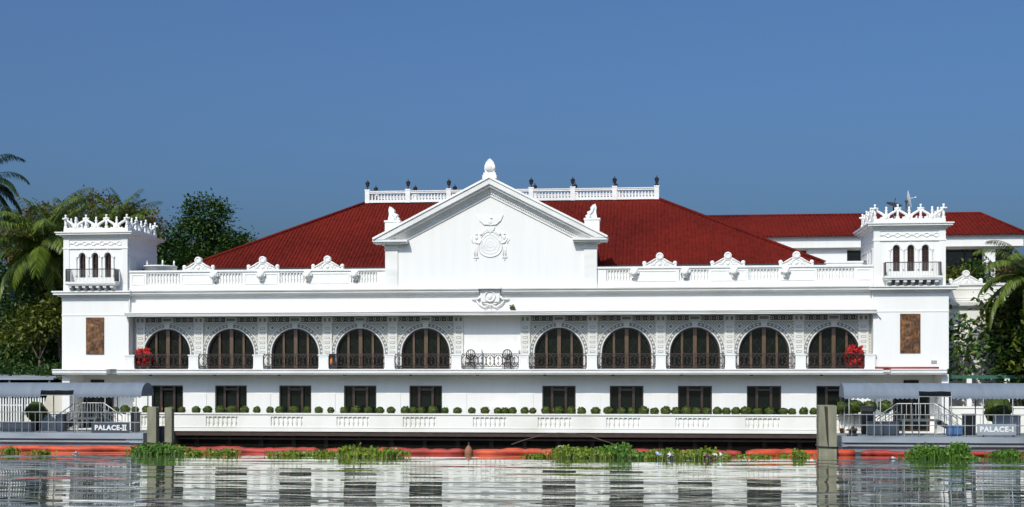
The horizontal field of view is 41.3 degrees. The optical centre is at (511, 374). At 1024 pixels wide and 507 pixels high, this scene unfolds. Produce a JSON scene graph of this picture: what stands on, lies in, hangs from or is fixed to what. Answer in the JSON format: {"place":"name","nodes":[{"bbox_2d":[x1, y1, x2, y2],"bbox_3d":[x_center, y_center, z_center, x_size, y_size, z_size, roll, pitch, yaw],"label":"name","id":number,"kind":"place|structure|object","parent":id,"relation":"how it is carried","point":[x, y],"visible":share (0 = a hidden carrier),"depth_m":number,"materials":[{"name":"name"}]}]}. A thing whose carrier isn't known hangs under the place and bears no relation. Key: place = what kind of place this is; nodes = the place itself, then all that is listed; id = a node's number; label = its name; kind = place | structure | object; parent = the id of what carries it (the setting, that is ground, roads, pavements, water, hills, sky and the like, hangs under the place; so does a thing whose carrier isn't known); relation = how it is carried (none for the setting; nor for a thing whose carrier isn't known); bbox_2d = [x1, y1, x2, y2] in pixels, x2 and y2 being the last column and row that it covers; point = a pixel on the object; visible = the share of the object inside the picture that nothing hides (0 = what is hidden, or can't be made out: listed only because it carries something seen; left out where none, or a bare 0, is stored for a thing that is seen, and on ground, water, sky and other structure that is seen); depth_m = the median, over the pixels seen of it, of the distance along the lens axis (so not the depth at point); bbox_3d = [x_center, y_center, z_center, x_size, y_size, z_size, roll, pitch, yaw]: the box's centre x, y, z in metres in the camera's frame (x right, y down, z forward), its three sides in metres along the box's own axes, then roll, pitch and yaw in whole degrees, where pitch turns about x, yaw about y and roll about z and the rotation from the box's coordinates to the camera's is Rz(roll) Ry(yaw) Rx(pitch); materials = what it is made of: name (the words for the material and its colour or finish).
{"place":"outdoors","nodes":[
{"label":"outdoors","id":0,"kind":"place"},
{"bbox_2d":[29,413,70,429],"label":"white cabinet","id":1,"kind":"object","parent":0,"point":[44,425],"visible":0.36,"depth_m":91.87,"materials":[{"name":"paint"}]},
{"bbox_2d":[0,443,1023,506],"bbox_3d":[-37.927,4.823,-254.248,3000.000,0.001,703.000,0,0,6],"label":"river","id":2,"kind":"structure","parent":0,"point":[108,478],"depth_m":61.91,"materials":[{"name":"grey liquid"}]},
{"bbox_2d":[0,445,136,450],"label":"boom segment","id":3,"kind":"object","parent":2,"relation":"on","point":[82,448],"visible":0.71,"depth_m":86.20,"materials":[{"name":"plastic"}]},
{"bbox_2d":[0,383,153,445],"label":"floating dock","id":4,"kind":"object","parent":2,"relation":"on","point":[121,433],"visible":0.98,"depth_m":87.03,"materials":[{"name":"grey paint"}]},
{"bbox_2d":[0,422,36,431],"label":"storage locker","id":5,"kind":"object","parent":4,"relation":"on","point":[32,426],"visible":0.85,"depth_m":88.61,"materials":[{"name":"blue paint"}]},
{"bbox_2d":[24,401,47,429],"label":"potted bush","id":6,"kind":"object","parent":4,"relation":"on","point":[32,408],"visible":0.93,"depth_m":90.51,"materials":[{"name":"green plant"}]},
{"bbox_2d":[55,414,66,431],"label":"dock bin","id":7,"kind":"object","parent":4,"relation":"on","point":[58,425],"visible":0.79,"depth_m":88.72,"materials":[{"name":"blue paint"}]},
{"bbox_2d":[55,402,122,430],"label":"boarding stairs","id":8,"kind":"structure","parent":4,"relation":"on","point":[78,419],"depth_m":90.01,"materials":[{"name":"grey metal"}]},
{"bbox_2d":[130,413,139,431],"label":"bollard box","id":9,"kind":"object","parent":4,"relation":"on","point":[133,419],"visible":0.69,"depth_m":88.29,"materials":[{"name":"grey metal"}]},
{"bbox_2d":[70,429,180,443],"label":"quay","id":10,"kind":"structure","parent":2,"relation":"in","point":[178,441],"depth_m":95.06,"materials":[{"name":"concrete"}]},
{"bbox_2d":[0,397,44,421],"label":"picket fence","id":11,"kind":"object","parent":10,"relation":"on","point":[2,404],"visible":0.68,"depth_m":96.48,"materials":[{"name":"white paint"}]},
{"bbox_2d":[25,395,61,421],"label":"masonry wall","id":12,"kind":"structure","parent":10,"relation":"on","point":[48,404],"depth_m":95.89,"materials":[{"name":"beige paint"}]},
{"bbox_2d":[146,407,160,445],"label":"mooring pile","id":13,"kind":"object","parent":2,"relation":"in","point":[152,425],"visible":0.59,"depth_m":85.23,"materials":[{"name":"concrete"}]},
{"bbox_2d":[126,441,195,455],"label":"water hyacinth","id":14,"kind":"object","parent":2,"relation":"on","point":[146,449],"visible":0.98,"depth_m":82.02,"materials":[{"name":"green plant"}]},
{"bbox_2d":[163,407,175,444],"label":"mooring pile","id":15,"kind":"object","parent":2,"relation":"in","point":[169,425],"visible":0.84,"depth_m":85.59,"materials":[{"name":"concrete"}]},
{"bbox_2d":[179,448,219,455],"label":"water hyacinth","id":16,"kind":"object","parent":2,"relation":"on","point":[200,452],"visible":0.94,"depth_m":81.74,"materials":[{"name":"green plant"}]},
{"bbox_2d":[215,447,240,454],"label":"water hyacinth","id":17,"kind":"object","parent":2,"relation":"on","point":[227,451],"visible":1,"depth_m":81.78,"materials":[{"name":"green plant"}]},
{"bbox_2d":[175,446,318,452],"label":"boom segment","id":18,"kind":"object","parent":2,"relation":"on","point":[269,449],"visible":0.34,"depth_m":84.22,"materials":[{"name":"plastic"}]},
{"bbox_2d":[264,449,308,455],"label":"water hyacinth","id":19,"kind":"object","parent":2,"relation":"on","point":[293,452],"visible":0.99,"depth_m":80.82,"materials":[{"name":"green plant"}]},
{"bbox_2d":[304,448,335,456],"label":"water hyacinth","id":20,"kind":"object","parent":2,"relation":"on","point":[325,452],"visible":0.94,"depth_m":80.71,"materials":[{"name":"green plant"}]},
{"bbox_2d":[330,442,410,457],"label":"water hyacinth","id":21,"kind":"object","parent":2,"relation":"on","point":[349,451],"visible":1,"depth_m":79.97,"materials":[{"name":"green plant"}]},
{"bbox_2d":[323,447,464,453],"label":"boom segment","id":22,"kind":"object","parent":2,"relation":"on","point":[437,451],"visible":0.34,"depth_m":83.01,"materials":[{"name":"plastic"}]},
{"bbox_2d":[473,448,556,453],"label":"boom segment","id":23,"kind":"object","parent":2,"relation":"on","point":[509,451],"visible":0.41,"depth_m":82.39,"materials":[{"name":"plastic"}]},
{"bbox_2d":[520,452,562,457],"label":"water hyacinth","id":24,"kind":"object","parent":2,"relation":"on","point":[536,455],"visible":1,"depth_m":79.12,"materials":[{"name":"green plant"}]},
{"bbox_2d":[541,444,612,458],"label":"water hyacinth","id":25,"kind":"object","parent":2,"relation":"on","point":[567,451],"visible":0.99,"depth_m":78.96,"materials":[{"name":"green plant"}]},
{"bbox_2d":[594,441,648,458],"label":"water hyacinth","id":26,"kind":"object","parent":2,"relation":"on","point":[621,451],"visible":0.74,"depth_m":79.01,"materials":[{"name":"green plant"}]},
{"bbox_2d":[641,447,702,458],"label":"water hyacinth","id":27,"kind":"object","parent":2,"relation":"on","point":[680,454],"visible":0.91,"depth_m":78.30,"materials":[{"name":"green plant"}]},
{"bbox_2d":[632,449,740,455],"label":"boom segment","id":28,"kind":"object","parent":2,"relation":"on","point":[732,452],"visible":0.16,"depth_m":80.89,"materials":[{"name":"plastic"}]},
{"bbox_2d":[687,445,733,459],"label":"water hyacinth","id":29,"kind":"object","parent":2,"relation":"on","point":[707,451],"visible":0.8,"depth_m":78.39,"materials":[{"name":"green plant"}]},
{"bbox_2d":[731,453,774,457],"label":"water hyacinth","id":30,"kind":"object","parent":2,"relation":"on","point":[756,455],"visible":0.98,"depth_m":78.93,"materials":[{"name":"green plant"}]},
{"bbox_2d":[775,448,815,458],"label":"water hyacinth","id":31,"kind":"object","parent":2,"relation":"on","point":[798,454],"visible":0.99,"depth_m":79.04,"materials":[{"name":"green plant"}]},
{"bbox_2d":[745,448,854,455],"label":"boom segment","id":32,"kind":"object","parent":2,"relation":"on","point":[773,452],"visible":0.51,"depth_m":81.00,"materials":[{"name":"plastic"}]},
{"bbox_2d":[815,405,837,455],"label":"mooring pile","id":33,"kind":"object","parent":2,"relation":"in","point":[826,444],"visible":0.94,"depth_m":80.64,"materials":[{"name":"concrete"}]},
{"bbox_2d":[897,442,956,459],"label":"water hyacinth","id":34,"kind":"object","parent":2,"relation":"on","point":[931,451],"visible":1,"depth_m":77.99,"materials":[{"name":"green plant"}]},
{"bbox_2d":[837,383,1023,454],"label":"floating dock","id":35,"kind":"object","parent":2,"relation":"on","point":[992,437],"visible":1,"depth_m":81.54,"materials":[{"name":"grey paint"}]},
{"bbox_2d":[860,406,873,433],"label":"bollard box","id":36,"kind":"object","parent":35,"relation":"on","point":[866,410],"visible":0.71,"depth_m":85.18,"materials":[{"name":"grey metal"}]},
{"bbox_2d":[866,421,899,435],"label":"storage locker","id":37,"kind":"object","parent":35,"relation":"on","point":[894,430],"visible":1,"depth_m":83.00,"materials":[{"name":"blue paint"}]},
{"bbox_2d":[876,403,961,434],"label":"boarding stairs","id":38,"kind":"structure","parent":35,"relation":"on","point":[938,422],"depth_m":84.06,"materials":[{"name":"white metal"}]},
{"bbox_2d":[945,426,962,435],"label":"cool box","id":39,"kind":"object","parent":35,"relation":"on","point":[948,430],"visible":0.93,"depth_m":82.46,"materials":[{"name":"blue plastic"}]},
{"bbox_2d":[984,398,1013,423],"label":"potted bush","id":40,"kind":"object","parent":35,"relation":"on","point":[993,406],"visible":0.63,"depth_m":84.21,"materials":[{"name":"green plant"}]},
{"bbox_2d":[992,415,1020,434],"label":"storage chest","id":41,"kind":"object","parent":35,"relation":"on","point":[999,419],"visible":0.55,"depth_m":83.26,"materials":[{"name":"grey paint"}]},
{"bbox_2d":[861,450,1021,455],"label":"boom segment","id":42,"kind":"object","parent":2,"relation":"on","point":[889,452],"visible":0.39,"depth_m":81.26,"materials":[{"name":"plastic"}]},
{"bbox_2d":[899,433,1023,433],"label":"quay","id":43,"kind":"structure","parent":2,"relation":"in","point":[931,433],"depth_m":88.65,"materials":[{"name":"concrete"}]},
{"bbox_2d":[837,400,847,432],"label":"topiary bush","id":44,"kind":"object","parent":43,"relation":"on","point":[840,407],"visible":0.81,"depth_m":88.54,"materials":[{"name":"green plant"}]},
{"bbox_2d":[846,399,862,432],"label":"topiary bush","id":45,"kind":"object","parent":43,"relation":"on","point":[855,405],"visible":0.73,"depth_m":88.29,"materials":[{"name":"green plant"}]},
{"bbox_2d":[877,400,892,413],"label":"topiary bush","id":46,"kind":"object","parent":43,"relation":"on","point":[886,405],"visible":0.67,"depth_m":88.10,"materials":[{"name":"green plant"}]},
{"bbox_2d":[949,406,1023,432],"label":"garden wall","id":47,"kind":"structure","parent":43,"relation":"on","point":[1019,410],"depth_m":89.95,"materials":[{"name":"white paint"}]},
{"bbox_2d":[941,441,983,459],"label":"water hyacinth","id":48,"kind":"object","parent":2,"relation":"on","point":[963,451],"visible":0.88,"depth_m":78.37,"materials":[{"name":"green plant"}]},
{"bbox_2d":[984,448,1023,458],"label":"water hyacinth","id":49,"kind":"object","parent":2,"relation":"on","point":[1008,453],"visible":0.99,"depth_m":78.56,"materials":[{"name":"green plant"}]},
{"bbox_2d":[0,0,1023,324],"label":"sky","id":50,"kind":"structure","parent":0,"point":[286,110],"materials":[{"name":"blue"}]},
{"bbox_2d":[707,212,1023,282],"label":"annex building","id":51,"kind":"structure","parent":0,"point":[829,237],"depth_m":118.23,"materials":[{"name":"white paint"}]},
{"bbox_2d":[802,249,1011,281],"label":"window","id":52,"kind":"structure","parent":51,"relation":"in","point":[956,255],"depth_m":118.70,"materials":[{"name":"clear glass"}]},
{"bbox_2d":[962,415,974,434],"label":"bollard box","id":53,"kind":"object","parent":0,"point":[968,422],"visible":0.62,"depth_m":83.56,"materials":[{"name":"grey metal"}]},
{"bbox_3d":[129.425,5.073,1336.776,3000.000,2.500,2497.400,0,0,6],"label":"ground","id":54,"kind":"structure","parent":0,"visible":0},
{"bbox_2d":[0,154,29,227],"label":"coconut palm","id":55,"kind":"object","parent":54,"relation":"on","point":[7,192],"visible":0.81,"depth_m":105.83,"materials":[{"name":"green plant"}]},
{"bbox_2d":[0,355,41,420],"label":"broadleaf shrub","id":56,"kind":"object","parent":54,"relation":"on","point":[17,371],"visible":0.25,"depth_m":100.76,"materials":[{"name":"green plant"}]},
{"bbox_2d":[0,236,59,373],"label":"dark tree","id":57,"kind":"object","parent":54,"relation":"on","point":[3,269],"visible":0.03,"depth_m":119.74,"materials":[{"name":"green plant"}]},
{"bbox_2d":[0,374,61,420],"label":"open shed","id":58,"kind":"structure","parent":54,"relation":"on","point":[49,378],"depth_m":98.14,"materials":[{"name":"grey paint"}]},
{"bbox_2d":[0,285,62,373],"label":"broadleaf tree","id":59,"kind":"object","parent":54,"relation":"on","point":[35,325],"visible":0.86,"depth_m":101.98,"materials":[{"name":"green plant"}]},
{"bbox_2d":[0,268,62,403],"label":"broadleaf tree","id":60,"kind":"object","parent":54,"relation":"on","point":[10,308],"visible":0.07,"depth_m":107.22,"materials":[{"name":"green plant"}]},
{"bbox_2d":[8,332,61,414],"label":"broadleaf shrub","id":61,"kind":"object","parent":54,"relation":"on","point":[51,352],"visible":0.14,"depth_m":104.52,"materials":[{"name":"green plant"}]},
{"bbox_2d":[8,355,61,414],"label":"broadleaf shrub","id":62,"kind":"object","parent":54,"relation":"on","point":[43,369],"visible":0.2,"depth_m":99.89,"materials":[{"name":"green plant"}]},
{"bbox_2d":[16,194,98,280],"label":"coconut palm","id":63,"kind":"object","parent":54,"relation":"on","point":[79,211],"visible":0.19,"depth_m":110.65,"materials":[{"name":"green plant"}]},
{"bbox_2d":[0,187,120,362],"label":"coconut palm","id":64,"kind":"object","parent":54,"relation":"on","point":[46,255],"visible":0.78,"depth_m":102.47,"materials":[{"name":"green plant"}]},
{"bbox_2d":[0,185,170,269],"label":"brownish tree","id":65,"kind":"object","parent":54,"relation":"on","point":[152,218],"visible":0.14,"depth_m":117.84,"materials":[{"name":"green plant"}]},
{"bbox_2d":[79,188,161,246],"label":"coconut palm","id":66,"kind":"object","parent":54,"relation":"on","point":[134,213],"visible":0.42,"depth_m":109.19,"materials":[{"name":"green plant"}]},
{"bbox_2d":[148,225,179,269],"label":"dark tree","id":67,"kind":"object","parent":54,"relation":"on","point":[162,252],"visible":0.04,"depth_m":133.13,"materials":[{"name":"green plant"}]},
{"bbox_2d":[157,188,258,269],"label":"dark tree","id":68,"kind":"object","parent":54,"relation":"on","point":[217,239],"visible":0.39,"depth_m":134.31,"materials":[{"name":"green plant"}]},
{"bbox_2d":[51,159,958,446],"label":"palace","id":69,"kind":"structure","parent":54,"relation":"on","point":[629,299],"depth_m":92.83,"materials":[{"name":"white paint"}]},
{"bbox_2d":[135,347,152,368],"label":"red leaved plant","id":70,"kind":"object","parent":69,"relation":"on","point":[143,351],"visible":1,"depth_m":95.06,"materials":[{"name":"red plant"}]},
{"bbox_2d":[143,260,177,270],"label":"low roof parapet","id":71,"kind":"object","parent":69,"relation":"on","point":[147,267],"visible":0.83,"depth_m":96.27,"materials":[{"name":"white paint"}]},
{"bbox_2d":[152,385,182,412],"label":"window","id":72,"kind":"structure","parent":69,"relation":"in","point":[164,396],"depth_m":95.87,"materials":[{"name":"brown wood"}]},
{"bbox_2d":[146,329,189,368],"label":"arched window","id":73,"kind":"structure","parent":69,"relation":"in","point":[166,341],"depth_m":95.94,"materials":[{"name":"brown wood"}]},
{"bbox_2d":[208,329,253,368],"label":"arched window","id":74,"kind":"structure","parent":69,"relation":"in","point":[229,341],"depth_m":95.47,"materials":[{"name":"brown wood"}]},
{"bbox_2d":[216,385,246,412],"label":"window","id":75,"kind":"structure","parent":69,"relation":"in","point":[226,395],"depth_m":95.42,"materials":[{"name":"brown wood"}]},
{"bbox_2d":[280,385,310,412],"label":"window","id":76,"kind":"structure","parent":69,"relation":"in","point":[299,396],"depth_m":94.93,"materials":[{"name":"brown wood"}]},
{"bbox_2d":[272,329,318,368],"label":"arched window","id":77,"kind":"structure","parent":69,"relation":"in","point":[292,341],"depth_m":95.00,"materials":[{"name":"brown wood"}]},
{"bbox_2d":[344,386,375,412],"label":"window","id":78,"kind":"structure","parent":69,"relation":"in","point":[362,396],"depth_m":94.47,"materials":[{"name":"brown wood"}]},
{"bbox_2d":[337,329,383,368],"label":"arched window","id":79,"kind":"structure","parent":69,"relation":"in","point":[360,342],"depth_m":94.52,"materials":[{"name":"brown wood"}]},
{"bbox_2d":[410,386,441,412],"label":"door","id":80,"kind":"structure","parent":69,"relation":"in","point":[420,396],"depth_m":93.95,"materials":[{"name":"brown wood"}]},
{"bbox_2d":[402,328,449,368],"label":"arched window","id":81,"kind":"structure","parent":69,"relation":"in","point":[424,341],"depth_m":94.03,"materials":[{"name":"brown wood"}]},
{"bbox_2d":[465,349,481,368],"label":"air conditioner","id":82,"kind":"object","parent":69,"relation":"on","point":[478,352],"visible":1,"depth_m":92.97,"materials":[{"name":"grey plastic"}]},
{"bbox_2d":[502,349,518,368],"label":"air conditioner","id":83,"kind":"object","parent":69,"relation":"on","point":[515,352],"visible":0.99,"depth_m":92.70,"materials":[{"name":"grey plastic"}]},
{"bbox_2d":[542,386,575,413],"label":"window","id":84,"kind":"structure","parent":69,"relation":"in","point":[552,396],"depth_m":93.01,"materials":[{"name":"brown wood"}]},
{"bbox_2d":[535,328,583,368],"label":"arched window","id":85,"kind":"structure","parent":69,"relation":"in","point":[555,340],"depth_m":93.05,"materials":[{"name":"brown wood"}]},
{"bbox_2d":[610,386,642,413],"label":"window","id":86,"kind":"structure","parent":69,"relation":"in","point":[626,397],"depth_m":92.53,"materials":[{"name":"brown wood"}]},
{"bbox_2d":[602,328,650,368],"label":"arched window","id":87,"kind":"structure","parent":69,"relation":"in","point":[622,340],"depth_m":92.58,"materials":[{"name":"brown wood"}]},
{"bbox_2d":[678,386,711,413],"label":"window","id":88,"kind":"structure","parent":69,"relation":"in","point":[700,397],"depth_m":92.06,"materials":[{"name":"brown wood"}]},
{"bbox_2d":[670,327,719,368],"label":"arched window","id":89,"kind":"structure","parent":69,"relation":"in","point":[693,339],"depth_m":92.10,"materials":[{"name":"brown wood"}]},
{"bbox_2d":[747,386,780,413],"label":"window","id":90,"kind":"structure","parent":69,"relation":"in","point":[762,397],"depth_m":91.57,"materials":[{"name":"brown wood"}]},
{"bbox_2d":[739,327,788,368],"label":"arched window","id":91,"kind":"structure","parent":69,"relation":"in","point":[761,339],"depth_m":91.61,"materials":[{"name":"brown wood"}]},
{"bbox_2d":[808,327,857,368],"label":"arched window","id":92,"kind":"structure","parent":69,"relation":"in","point":[829,339],"depth_m":91.16,"materials":[{"name":"brown wood"}]},
{"bbox_2d":[816,386,850,414],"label":"window","id":93,"kind":"structure","parent":69,"relation":"in","point":[825,395],"depth_m":91.10,"materials":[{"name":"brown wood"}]},
{"bbox_2d":[824,261,862,264],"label":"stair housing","id":94,"kind":"object","parent":69,"relation":"on","point":[843,262],"visible":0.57,"depth_m":91.91,"materials":[{"name":"white paint"}]},
{"bbox_2d":[845,345,863,368],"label":"red leaved plant","id":95,"kind":"object","parent":69,"relation":"on","point":[850,348],"visible":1,"depth_m":89.94,"materials":[{"name":"red plant"}]},
{"bbox_2d":[875,367,938,368],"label":"rolled mat","id":96,"kind":"object","parent":69,"relation":"on","point":[906,367],"visible":1,"depth_m":89.12,"materials":[{"name":"red"}]},
{"bbox_2d":[947,304,992,405],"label":"frangipani tree","id":97,"kind":"object","parent":54,"relation":"on","point":[957,337],"visible":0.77,"depth_m":92.10,"materials":[{"name":"green plant"}]},
{"bbox_2d":[946,270,1023,405],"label":"side wing","id":98,"kind":"structure","parent":54,"relation":"on","point":[966,291],"depth_m":94.88,"materials":[{"name":"white paint"}]},
{"bbox_2d":[966,331,983,360],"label":"window","id":99,"kind":"structure","parent":98,"relation":"in","point":[972,356],"depth_m":94.77,"materials":[{"name":"grey glass"}]},
{"bbox_2d":[949,375,1023,405],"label":"pergola","id":100,"kind":"object","parent":54,"relation":"on","point":[968,378],"visible":0.48,"depth_m":90.83,"materials":[{"name":"green paint"}]},
{"bbox_2d":[960,291,1023,405],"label":"broadleaf tree","id":101,"kind":"object","parent":54,"relation":"on","point":[999,325],"visible":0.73,"depth_m":90.60,"materials":[{"name":"green plant"}]},
{"bbox_2d":[961,279,1023,405],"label":"broadleaf tree","id":102,"kind":"object","parent":54,"relation":"on","point":[1003,355],"visible":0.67,"depth_m":91.09,"materials":[{"name":"green plant"}]},
{"bbox_2d":[969,240,1023,329],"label":"coconut palm","id":103,"kind":"object","parent":54,"relation":"on","point":[1016,281],"visible":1,"depth_m":89.17,"materials":[{"name":"green plant"}]},
{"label":"planter wall","id":104,"kind":"object","parent":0,"visible":0},
{"bbox_2d":[946,258,989,282],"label":"terrace shrub","id":105,"kind":"object","parent":104,"relation":"on","point":[953,272],"visible":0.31,"depth_m":114.86,"materials":[{"name":"green plant"}]},
{"bbox_2d":[958,254,998,282],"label":"terrace shrub","id":106,"kind":"object","parent":104,"relation":"on","point":[973,267],"visible":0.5,"depth_m":114.51,"materials":[{"name":"green plant"}]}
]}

